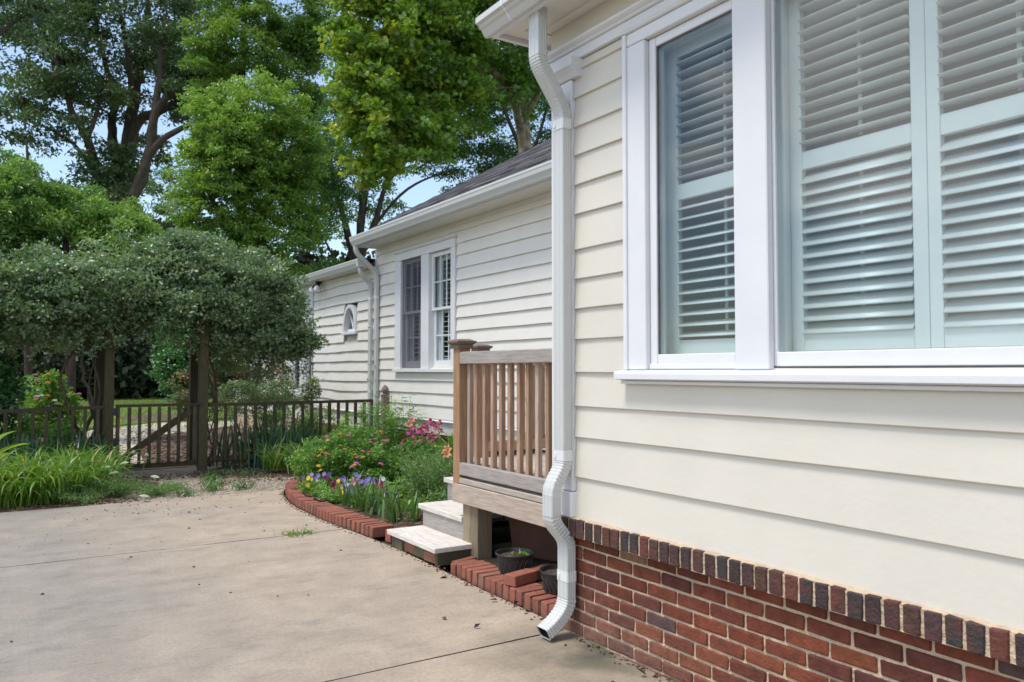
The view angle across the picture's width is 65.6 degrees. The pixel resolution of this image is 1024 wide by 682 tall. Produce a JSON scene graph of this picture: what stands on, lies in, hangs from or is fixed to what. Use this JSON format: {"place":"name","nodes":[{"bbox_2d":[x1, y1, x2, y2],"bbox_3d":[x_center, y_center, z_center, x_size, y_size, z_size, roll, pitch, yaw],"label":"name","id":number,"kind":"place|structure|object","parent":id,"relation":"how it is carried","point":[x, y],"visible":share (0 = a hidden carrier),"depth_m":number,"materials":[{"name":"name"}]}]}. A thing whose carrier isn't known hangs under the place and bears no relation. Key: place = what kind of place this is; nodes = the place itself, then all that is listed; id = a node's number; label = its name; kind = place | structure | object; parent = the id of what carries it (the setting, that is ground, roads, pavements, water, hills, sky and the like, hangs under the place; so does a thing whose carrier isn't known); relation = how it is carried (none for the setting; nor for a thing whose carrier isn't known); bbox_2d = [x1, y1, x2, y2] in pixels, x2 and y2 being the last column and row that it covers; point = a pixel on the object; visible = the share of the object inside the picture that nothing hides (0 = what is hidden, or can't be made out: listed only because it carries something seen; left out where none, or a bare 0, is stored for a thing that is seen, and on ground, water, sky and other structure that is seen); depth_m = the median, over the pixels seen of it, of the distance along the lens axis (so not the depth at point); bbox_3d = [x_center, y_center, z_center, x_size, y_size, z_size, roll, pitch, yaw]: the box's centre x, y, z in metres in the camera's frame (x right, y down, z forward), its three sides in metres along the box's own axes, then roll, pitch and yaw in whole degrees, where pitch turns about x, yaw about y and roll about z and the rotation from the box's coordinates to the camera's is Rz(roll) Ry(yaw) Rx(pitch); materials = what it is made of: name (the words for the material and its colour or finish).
{"place":"outdoors","nodes":[
{"label":"outdoors","id":0,"kind":"place"},
{"bbox_2d":[0,481,159,512],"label":"soil bed","id":1,"kind":"object","parent":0,"point":[94,499],"visible":0.15,"depth_m":8.07,"materials":[{"name":"soil"}]},
{"bbox_2d":[11,430,67,460],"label":"iris","id":2,"kind":"object","parent":1,"relation":"on","point":[30,450],"visible":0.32,"depth_m":9.11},
{"bbox_2d":[0,451,80,508],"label":"daylily","id":3,"kind":"object","parent":1,"relation":"on","point":[9,500],"visible":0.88,"depth_m":7.64,"materials":[{"name":"plant"}]},
{"bbox_2d":[0,447,91,501],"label":"daylily","id":4,"kind":"object","parent":1,"relation":"on","point":[13,463],"visible":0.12,"depth_m":8.03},
{"bbox_2d":[2,450,94,505],"bbox_3d":[-4.636,1.354,7.878,0.954,0.510,1.055,-1,-2,18],"label":"daylily","id":5,"kind":"object","parent":1,"relation":"on","point":[47,495],"visible":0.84,"depth_m":7.83,"materials":[{"name":"plant"}]},
{"bbox_2d":[0,406,102,460],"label":"fence","id":6,"kind":"object","parent":1,"relation":"on","point":[46,410],"visible":0.44,"depth_m":9.57,"materials":[{"name":"brown wood"}]},
{"bbox_2d":[17,441,111,475],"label":"daylily","id":7,"kind":"object","parent":1,"relation":"on","point":[47,455],"visible":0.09,"depth_m":8.54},
{"bbox_2d":[29,444,130,498],"bbox_3d":[-4.536,1.343,8.169,1.032,0.555,1.094,-2,-3,37],"label":"daylily","id":8,"kind":"object","parent":1,"relation":"on","point":[80,478],"visible":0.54,"depth_m":8.19,"materials":[{"name":"plant"}]},
{"bbox_2d":[51,483,114,504],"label":"fern weed","id":9,"kind":"object","parent":1,"relation":"on","point":[87,496],"visible":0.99,"depth_m":7.88,"materials":[{"name":"green plant"}]},
{"bbox_2d":[41,444,138,492],"bbox_3d":[-4.632,1.379,8.671,0.986,0.519,1.165,0,-2,-8],"label":"daylily","id":10,"kind":"object","parent":1,"relation":"on","point":[108,462],"visible":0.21,"depth_m":8.66,"materials":[{"name":"plant"}]},
{"bbox_2d":[51,443,156,485],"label":"daylily","id":11,"kind":"object","parent":1,"relation":"on","point":[119,460],"visible":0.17,"depth_m":9.07,"materials":[{"name":"plant"}]},
{"bbox_2d":[82,468,144,496],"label":"fern weed","id":12,"kind":"object","parent":1,"relation":"on","point":[120,487],"visible":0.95,"depth_m":8.26,"materials":[{"name":"green plant"}]},
{"bbox_2d":[0,395,233,434],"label":"lawn","id":13,"kind":"structure","parent":0,"point":[123,413],"depth_m":25.65,"materials":[{"name":"plant"}]},
{"bbox_2d":[3,363,93,400],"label":"dark shrub","id":14,"kind":"object","parent":13,"relation":"on","point":[84,391],"visible":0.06,"depth_m":34.71,"materials":[{"name":"green plant"}]},
{"bbox_2d":[0,0,249,335],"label":"oak tree","id":15,"kind":"object","parent":13,"relation":"on","point":[115,177],"visible":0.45,"depth_m":40.62,"materials":[{"name":"green plant"}]},
{"bbox_2d":[79,138,220,237],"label":"forest tree","id":16,"kind":"object","parent":13,"relation":"on","point":[157,173],"visible":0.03,"depth_m":53.32,"materials":[{"name":"green plant"}]},
{"bbox_2d":[114,0,239,398],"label":"oak tree","id":17,"kind":"object","parent":13,"relation":"on","point":[152,143],"visible":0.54,"depth_m":38.02,"materials":[{"name":"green plant"}]},
{"bbox_2d":[156,64,339,414],"bbox_3d":[-7.579,-2.920,23.377,5.478,10.751,3.308,1,-3,-33],"label":"maple tree","id":18,"kind":"object","parent":13,"relation":"on","point":[222,128],"visible":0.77,"depth_m":22.93,"materials":[{"name":"green plant"}]},
{"bbox_2d":[175,0,353,402],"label":"poplar tree","id":19,"kind":"object","parent":13,"relation":"on","point":[295,37],"visible":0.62,"depth_m":30.36,"materials":[{"name":"green plant"}]},
{"bbox_2d":[283,116,412,260],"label":"forest tree","id":20,"kind":"object","parent":13,"relation":"on","point":[396,205],"visible":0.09,"depth_m":57.16,"materials":[{"name":"green plant"}]},
{"bbox_2d":[292,13,545,273],"bbox_3d":[-3.319,-4.931,29.942,11.412,15.240,5.745,1,-3,-33],"label":"elm tree","id":21,"kind":"object","parent":13,"relation":"on","point":[494,148],"visible":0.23,"depth_m":28.90,"materials":[{"name":"green plant"}]},
{"bbox_2d":[473,19,551,147],"bbox_3d":[0.294,-5.189,28.860,5.426,15.696,4.068,1,-3,-33],"label":"elm tree","id":22,"kind":"object","parent":13,"relation":"on","point":[546,111],"visible":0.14,"depth_m":28.98,"materials":[{"name":"green plant"}]},
{"bbox_2d":[0,427,258,471],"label":"mulch bed","id":23,"kind":"object","parent":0,"point":[173,449],"depth_m":13.29,"materials":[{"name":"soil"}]},
{"bbox_2d":[0,338,35,439],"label":"camellia bush","id":24,"kind":"object","parent":23,"relation":"on","point":[10,392],"visible":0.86,"depth_m":9.89,"materials":[{"name":"green plant"}]},
{"bbox_2d":[0,418,82,461],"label":"garden shrub","id":25,"kind":"object","parent":23,"relation":"on","point":[26,429],"visible":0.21,"depth_m":10.33,"materials":[{"name":"green plant"}]},
{"bbox_2d":[13,368,93,439],"bbox_3d":[-6.756,1.073,11.631,1.212,1.366,0.902,0,-2,-5],"label":"flowering shrub","id":26,"kind":"object","parent":23,"relation":"on","point":[44,391],"visible":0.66,"depth_m":11.51,"materials":[{"name":"green plant"}]},
{"bbox_2d":[0,155,192,421],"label":"hackberry tree","id":27,"kind":"object","parent":23,"relation":"on","point":[20,225],"visible":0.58,"depth_m":14.59,"materials":[{"name":"green plant"}]},
{"bbox_2d":[77,295,246,470],"bbox_3d":[-4.913,0.616,10.884,2.080,2.250,1.950,1,-3,-33],"label":"arbor","id":28,"kind":"object","parent":23,"relation":"on","point":[198,379],"visible":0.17,"depth_m":10.49,"materials":[{"name":"brown wood"}]},
{"bbox_2d":[111,402,203,468],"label":"gate","id":29,"kind":"structure","parent":28,"relation":"attached to","point":[166,427],"depth_m":10.20,"materials":[{"name":"brown wood"}]},
{"bbox_2d":[165,347,294,445],"bbox_3d":[-4.952,0.923,14.007,2.220,1.878,1.113,1,-3,-33],"label":"rose bush","id":30,"kind":"object","parent":23,"relation":"on","point":[222,377],"visible":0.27,"depth_m":13.78,"materials":[{"name":"green plant"}]},
{"bbox_2d":[214,373,319,427],"bbox_3d":[-3.939,1.147,12.736,1.711,1.312,0.841,1,-2,-26],"label":"rose bush","id":31,"kind":"object","parent":23,"relation":"on","point":[253,393],"visible":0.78,"depth_m":12.59,"materials":[{"name":"green plant"}]},
{"bbox_2d":[249,404,336,440],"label":"garden shrub","id":32,"kind":"object","parent":23,"relation":"on","point":[315,415],"visible":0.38,"depth_m":12.13,"materials":[{"name":"green plant"}]},
{"bbox_2d":[295,376,324,430],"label":"garden shrub","id":33,"kind":"object","parent":23,"relation":"on","point":[308,385],"visible":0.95,"depth_m":12.81,"materials":[{"name":"green plant"}]},
{"bbox_2d":[67,419,233,469],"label":"gravel path","id":34,"kind":"structure","parent":0,"point":[154,428],"depth_m":17.30,"materials":[{"name":"gravel"}]},
{"bbox_2d":[0,490,344,567],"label":"concrete slab","id":35,"kind":"structure","parent":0,"point":[130,530],"depth_m":6.71,"materials":[{"name":"concrete"}]},
{"bbox_2d":[88,468,289,505],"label":"gravel","id":36,"kind":"structure","parent":0,"point":[278,483],"depth_m":9.10,"materials":[{"name":"gravel"}]},
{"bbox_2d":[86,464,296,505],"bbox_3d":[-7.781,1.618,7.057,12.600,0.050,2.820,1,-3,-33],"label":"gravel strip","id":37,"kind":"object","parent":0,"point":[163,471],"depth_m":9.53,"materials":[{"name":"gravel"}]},
{"bbox_2d":[0,467,296,511],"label":"mulch chips","id":38,"kind":"object","parent":37,"relation":"on","point":[110,500],"visible":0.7,"depth_m":9.63,"materials":[{"name":"brown wood"}]},
{"bbox_2d":[125,480,189,496],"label":"fern weed","id":39,"kind":"object","parent":37,"relation":"on","point":[155,490],"visible":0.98,"depth_m":8.37,"materials":[{"name":"green plant"}]},
{"bbox_2d":[0,197,330,466],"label":"climbing rose","id":40,"kind":"object","parent":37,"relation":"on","point":[42,296],"visible":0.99,"depth_m":10.03,"materials":[{"name":"plant"}]},
{"bbox_2d":[188,464,297,477],"bbox_3d":[-3.192,1.743,10.623,1.734,0.050,1.716,0,-2,12],"label":"soil bed","id":41,"kind":"object","parent":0,"point":[263,475],"visible":0.16,"depth_m":10.21,"materials":[{"name":"soil"}]},
{"bbox_2d":[209,416,267,466],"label":"iris","id":42,"kind":"object","parent":41,"relation":"on","point":[228,463],"visible":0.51,"depth_m":10.96,"materials":[{"name":"plant"}]},
{"bbox_2d":[230,415,268,464],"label":"iris","id":43,"kind":"object","parent":41,"relation":"on","point":[242,449],"visible":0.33,"depth_m":11.07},
{"bbox_2d":[247,416,287,468],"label":"iris","id":44,"kind":"object","parent":41,"relation":"on","point":[259,461],"visible":0.56,"depth_m":10.76,"materials":[{"name":"plant"}]},
{"bbox_2d":[247,434,296,470],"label":"daylily","id":45,"kind":"object","parent":41,"relation":"on","point":[273,461],"visible":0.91,"depth_m":10.22,"materials":[{"name":"plant"}]},
{"bbox_2d":[263,417,316,467],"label":"iris","id":46,"kind":"object","parent":41,"relation":"on","point":[288,436],"visible":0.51,"depth_m":10.81,"materials":[{"name":"plant"}]},
{"bbox_2d":[0,0,551,267],"label":"sky","id":47,"kind":"structure","parent":0,"point":[425,190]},
{"bbox_2d":[0,529,561,681],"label":"concrete slab","id":48,"kind":"structure","parent":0,"point":[367,605],"depth_m":4.29,"materials":[{"name":"concrete"}]},
{"bbox_2d":[279,491,545,619],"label":"litter","id":49,"kind":"object","parent":48,"relation":"on","point":[406,553],"visible":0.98,"depth_m":5.68,"materials":[{"name":"brown plant"}]},
{"bbox_2d":[88,427,508,570],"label":"ground","id":50,"kind":"structure","parent":0,"point":[496,524],"depth_m":7.13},
{"bbox_2d":[0,0,54,148],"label":"oak tree","id":51,"kind":"object","parent":50,"relation":"on","point":[7,30],"visible":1,"depth_m":29.93,"materials":[{"name":"green plant"}]},
{"bbox_2d":[0,0,143,233],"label":"oak tree","id":52,"kind":"object","parent":50,"relation":"on","point":[37,75],"visible":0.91,"depth_m":37.44,"materials":[{"name":"green plant"}]},
{"bbox_2d":[0,139,148,422],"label":"hackberry tree","id":53,"kind":"object","parent":50,"relation":"on","point":[28,367],"visible":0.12,"depth_m":16.75,"materials":[{"name":"green plant"}]},
{"bbox_2d":[0,231,374,399],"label":"woodland","id":54,"kind":"object","parent":50,"relation":"on","point":[132,379],"visible":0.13,"depth_m":36.16,"materials":[{"name":"green plant"}]},
{"bbox_2d":[142,294,232,406],"bbox_3d":[-8.363,0.359,21.306,2.900,3.540,1.881,1,-3,-33],"label":"holly bush","id":55,"kind":"object","parent":50,"relation":"on","point":[170,361],"visible":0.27,"depth_m":20.61,"materials":[{"name":"green plant"}]},
{"bbox_2d":[225,258,374,455],"bbox_3d":[-2.885,0.342,16.430,4.085,3.270,8.535,1,-3,-33],"label":"house extension","id":56,"kind":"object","parent":50,"relation":"on","point":[339,302],"visible":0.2,"depth_m":13.12,"materials":[{"name":"white paint"}]},
{"bbox_2d":[299,312,313,392],"bbox_3d":[-3.746,0.210,14.629,0.134,1.500,0.620,1,-3,-33],"label":"window","id":57,"kind":"structure","parent":56,"relation":"in","point":[301,381],"depth_m":14.54,"materials":[{"name":"white paint"}]},
{"bbox_2d":[341,304,357,334],"bbox_3d":[-2.534,-0.342,12.777,0.230,0.485,0.600,1,-3,-33],"label":"window","id":58,"kind":"structure","parent":56,"relation":"in","point":[350,310],"depth_m":12.82,"materials":[{"name":"white paint"}]},
{"bbox_2d":[357,267,372,427],"bbox_3d":[-2.207,0.246,11.918,0.232,2.706,0.083,1,-3,-33],"label":"downspout","id":59,"kind":"object","parent":56,"relation":"attached to","point":[365,278],"visible":0.94,"depth_m":11.94,"materials":[{"name":"metal"}]},
{"bbox_2d":[313,0,547,190],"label":"sycamore tree","id":60,"kind":"object","parent":50,"relation":"on","point":[383,63],"visible":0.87,"depth_m":17.61,"materials":[{"name":"green plant"}]},
{"bbox_2d":[349,138,551,454],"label":"house wing","id":61,"kind":"structure","parent":50,"relation":"on","point":[490,231],"depth_m":9.65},
{"bbox_2d":[208,399,372,461],"bbox_3d":[-2.984,1.239,11.230,2.495,0.790,0.104,1,-3,-33],"label":"fence","id":62,"kind":"object","parent":61,"relation":"attached to","point":[226,457],"visible":0.57,"depth_m":10.91,"materials":[{"name":"brown wood"}]},
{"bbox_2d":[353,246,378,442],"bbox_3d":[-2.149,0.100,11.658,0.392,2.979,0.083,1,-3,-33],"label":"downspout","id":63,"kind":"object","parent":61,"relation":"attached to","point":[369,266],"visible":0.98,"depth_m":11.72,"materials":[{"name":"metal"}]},
{"bbox_2d":[409,262,420,360],"bbox_3d":[-1.270,-0.379,10.905,0.066,1.400,0.625,1,-3,-33],"label":"plantation shutter","id":64,"kind":"object","parent":61,"relation":"attached to","point":[414,266],"visible":0.48,"depth_m":11.05,"materials":[{"name":"paint"}]},
{"bbox_2d":[392,235,457,371],"bbox_3d":[-1.150,-0.433,10.536,0.143,1.690,1.810,1,-3,-33],"label":"window","id":65,"kind":"structure","parent":61,"relation":"in","point":[429,314],"depth_m":10.42,"materials":[{"name":"white paint"}]},
{"bbox_2d":[437,254,450,360],"bbox_3d":[-0.811,-0.406,10.191,0.066,1.400,0.585,1,-3,-33],"label":"plantation shutter","id":66,"kind":"object","parent":61,"relation":"attached to","point":[443,288],"visible":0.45,"depth_m":10.32,"materials":[{"name":"paint"}]},
{"bbox_2d":[476,0,1023,681],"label":"house","id":67,"kind":"structure","parent":50,"relation":"on","point":[764,502],"depth_m":3.10,"materials":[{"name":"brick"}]},
{"bbox_2d":[529,7,575,640],"bbox_3d":[0.201,-0.099,3.954,0.232,3.103,0.090,1,-3,-33],"label":"downspout","id":68,"kind":"object","parent":67,"relation":"attached to","point":[551,625],"visible":0.98,"depth_m":3.95,"materials":[{"name":"metal"}]},
{"bbox_2d":[667,22,734,353],"bbox_3d":[0.866,-0.638,3.402,0.065,1.382,0.533,1,-3,-33],"label":"plantation shutter","id":69,"kind":"object","parent":67,"relation":"attached to","point":[679,192],"visible":0.57,"depth_m":3.47,"materials":[{"name":"paint"}]},
{"bbox_2d":[614,0,1023,391],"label":"window","id":70,"kind":"structure","parent":67,"relation":"in","point":[760,32],"depth_m":3.06,"materials":[{"name":"white paint"}]},
{"bbox_2d":[788,0,930,351],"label":"plantation shutter","id":71,"kind":"object","parent":67,"relation":"attached to","point":[863,333],"visible":0.98,"depth_m":2.82,"materials":[{"name":"paint"}]},
{"bbox_2d":[924,0,1023,347],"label":"plantation shutter","id":72,"kind":"object","parent":67,"relation":"attached to","point":[992,329],"visible":0.99,"depth_m":2.48,"materials":[{"name":"paint"}]},
{"bbox_2d":[286,498,458,577],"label":"joint soil","id":73,"kind":"structure","parent":0,"point":[440,567],"depth_m":5.72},
{"bbox_2d":[285,478,393,537],"bbox_3d":[-1.852,1.586,7.939,0.730,0.112,3.621,1,-2,-18],"label":"brick edging","id":74,"kind":"object","parent":73,"relation":"on","point":[353,521],"visible":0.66,"depth_m":6.93,"materials":[{"name":"brick"}]},
{"bbox_2d":[457,560,557,616],"bbox_3d":[0.034,1.468,4.681,0.210,0.105,1.184,1,-3,-33],"label":"brick edging","id":75,"kind":"object","parent":73,"relation":"on","point":[483,575],"visible":0.64,"depth_m":4.64,"materials":[{"name":"brick"}]},
{"bbox_2d":[495,547,534,574],"bbox_3d":[0.019,1.369,4.916,0.250,0.128,0.250,1,-3,-33],"label":"plant pot","id":76,"kind":"object","parent":75,"relation":"on","point":[508,562],"visible":0.9,"depth_m":4.84,"materials":[{"name":"plastic"}]},
{"bbox_2d":[505,568,536,586],"bbox_3d":[0.052,1.384,4.651,0.086,0.064,0.196,-2,-3,43],"label":"brick","id":77,"kind":"object","parent":75,"relation":"on","point":[520,577],"visible":1,"depth_m":4.61,"materials":[{"name":"brick"}]},
{"bbox_2d":[539,564,557,594],"bbox_3d":[0.277,1.353,4.488,0.250,0.128,0.250,1,-3,-33],"label":"plant pot","id":78,"kind":"object","parent":75,"relation":"on","point":[549,578],"visible":0.38,"depth_m":4.42,"materials":[{"name":"plastic"}]},
{"bbox_2d":[370,396,386,448],"bbox_3d":[-1.756,1.167,10.441,0.260,0.915,0.410,0,-2,9],"label":"phlox","id":79,"kind":"object","parent":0,"point":[377,416],"visible":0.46,"depth_m":10.41,"materials":[{"name":"green plant"}]},
{"bbox_2d":[316,457,507,527],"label":"bed soil","id":80,"kind":"structure","parent":0,"point":[399,523],"depth_m":6.81,"materials":[{"name":"soil"}]},
{"bbox_2d":[304,479,344,498],"bbox_3d":[-1.843,1.466,7.873,0.352,0.223,0.373,-1,-2,23],"label":"pansy","id":81,"kind":"object","parent":80,"relation":"on","point":[318,490],"visible":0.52,"depth_m":7.82,"materials":[{"name":"plant"}]},
{"bbox_2d":[313,479,346,502],"bbox_3d":[-1.698,1.453,7.623,0.368,0.227,0.434,-1,-2,16],"label":"pansy","id":82,"kind":"object","parent":80,"relation":"on","point":[330,496],"visible":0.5,"depth_m":7.58,"materials":[{"name":"plant"}]},
{"bbox_2d":[283,422,404,481],"bbox_3d":[-1.811,1.242,8.741,1.217,0.697,1.125,1,-3,-33],"label":"lantana","id":83,"kind":"object","parent":80,"relation":"on","point":[336,451],"visible":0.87,"depth_m":8.56,"materials":[{"name":"plant"}]},
{"bbox_2d":[331,469,363,506],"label":"iris","id":84,"kind":"object","parent":80,"relation":"on","point":[344,498],"visible":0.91,"depth_m":7.32,"materials":[{"name":"plant"}]},
{"bbox_2d":[339,401,375,451],"bbox_3d":[-2.022,1.204,10.444,0.455,0.841,0.346,1,-3,-33],"label":"phlox","id":85,"kind":"object","parent":80,"relation":"on","point":[365,408],"visible":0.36,"depth_m":10.41,"materials":[{"name":"green plant"}]},
{"bbox_2d":[350,473,376,510],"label":"iris","id":86,"kind":"object","parent":80,"relation":"on","point":[359,501],"visible":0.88,"depth_m":7.09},
{"bbox_2d":[354,474,386,515],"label":"iris","id":87,"kind":"object","parent":80,"relation":"on","point":[377,501],"visible":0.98,"depth_m":6.89,"materials":[{"name":"plant"}]},
{"bbox_2d":[381,385,388,450],"bbox_3d":[-1.826,1.186,11.415,0.124,1.110,0.124,1,-3,-33],"label":"fence post","id":88,"kind":"object","parent":80,"relation":"on","point":[384,398],"visible":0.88,"depth_m":11.39,"materials":[{"name":"brown wood"}]},
{"bbox_2d":[372,404,398,451],"bbox_3d":[-1.581,1.206,10.051,0.366,0.810,0.228,-1,-2,16],"label":"phlox","id":89,"kind":"object","parent":80,"relation":"on","point":[388,429],"visible":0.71,"depth_m":10.03,"materials":[{"name":"green plant"}]},
{"bbox_2d":[376,480,412,521],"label":"iris","id":90,"kind":"object","parent":80,"relation":"on","point":[390,505],"visible":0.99,"depth_m":6.59,"materials":[{"name":"plant"}]},
{"bbox_2d":[382,393,412,444],"bbox_3d":[-1.494,1.141,10.299,0.443,0.956,0.340,-1,-3,32],"label":"phlox","id":91,"kind":"object","parent":80,"relation":"on","point":[397,414],"visible":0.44,"depth_m":10.30,"materials":[{"name":"green plant"}]},
{"bbox_2d":[366,436,443,482],"bbox_3d":[-1.108,1.327,8.746,1.022,0.556,0.807,0,-2,-4],"label":"aster","id":92,"kind":"object","parent":80,"relation":"on","point":[415,449],"visible":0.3,"depth_m":8.73,"materials":[{"name":"plant"}]},
{"bbox_2d":[391,405,426,444],"bbox_3d":[-1.327,1.221,10.230,0.452,0.792,0.401,1,-3,-33],"label":"phlox","id":93,"kind":"object","parent":80,"relation":"on","point":[404,419],"visible":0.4,"depth_m":10.18,"materials":[{"name":"green plant"}]},
{"bbox_2d":[404,488,422,521],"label":"iris","id":94,"kind":"object","parent":80,"relation":"on","point":[415,502],"visible":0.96,"depth_m":6.50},
{"bbox_2d":[395,490,439,512],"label":"spiderwort","id":95,"kind":"object","parent":80,"relation":"on","point":[409,503],"visible":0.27,"depth_m":6.93,"materials":[{"name":"plant"}]},
{"bbox_2d":[391,418,446,456],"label":"coneflower","id":96,"kind":"object","parent":80,"relation":"on","point":[426,427],"visible":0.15,"depth_m":9.44,"materials":[{"name":"plant"}]},
{"bbox_2d":[389,449,452,496],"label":"love in mist","id":97,"kind":"object","parent":80,"relation":"on","point":[421,480],"visible":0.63,"depth_m":7.49,"materials":[{"name":"green plant"}]},
{"bbox_2d":[401,445,452,475],"bbox_3d":[-0.821,1.321,8.390,0.714,0.458,0.894,-1,-2,26],"label":"yarrow","id":98,"kind":"object","parent":80,"relation":"on","point":[421,455],"visible":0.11,"depth_m":8.35,"materials":[{"name":"green plant"}]},
{"bbox_2d":[420,482,447,502],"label":"fern weed","id":99,"kind":"object","parent":80,"relation":"on","point":[440,496],"visible":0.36,"depth_m":6.90,"materials":[{"name":"green plant"}]},
{"bbox_2d":[431,453,490,491],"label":"love in mist","id":100,"kind":"object","parent":80,"relation":"on","point":[447,468],"visible":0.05,"depth_m":7.42,"materials":[{"name":"green plant"}]},
{"bbox_2d":[329,630,673,681],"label":"concrete slab","id":101,"kind":"structure","parent":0,"point":[539,658],"depth_m":3.53,"materials":[{"name":"concrete"}]},
{"bbox_2d":[457,525,557,583],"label":"soil bed","id":102,"kind":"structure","parent":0,"point":[501,534],"depth_m":6.01,"materials":[{"name":"soil"}]},
{"bbox_2d":[387,477,511,565],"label":"wooden steps","id":103,"kind":"structure","parent":102,"relation":"on","point":[438,533],"depth_m":5.71,"materials":[{"name":"white wood"}]},
{"bbox_2d":[447,339,551,559],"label":"deck","id":104,"kind":"structure","parent":102,"relation":"on","point":[510,484],"depth_m":5.26,"materials":[{"name":"brown wood"}]},
{"bbox_2d":[505,516,557,561],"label":"wall","id":105,"kind":"structure","parent":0,"point":[540,541],"depth_m":5.41,"materials":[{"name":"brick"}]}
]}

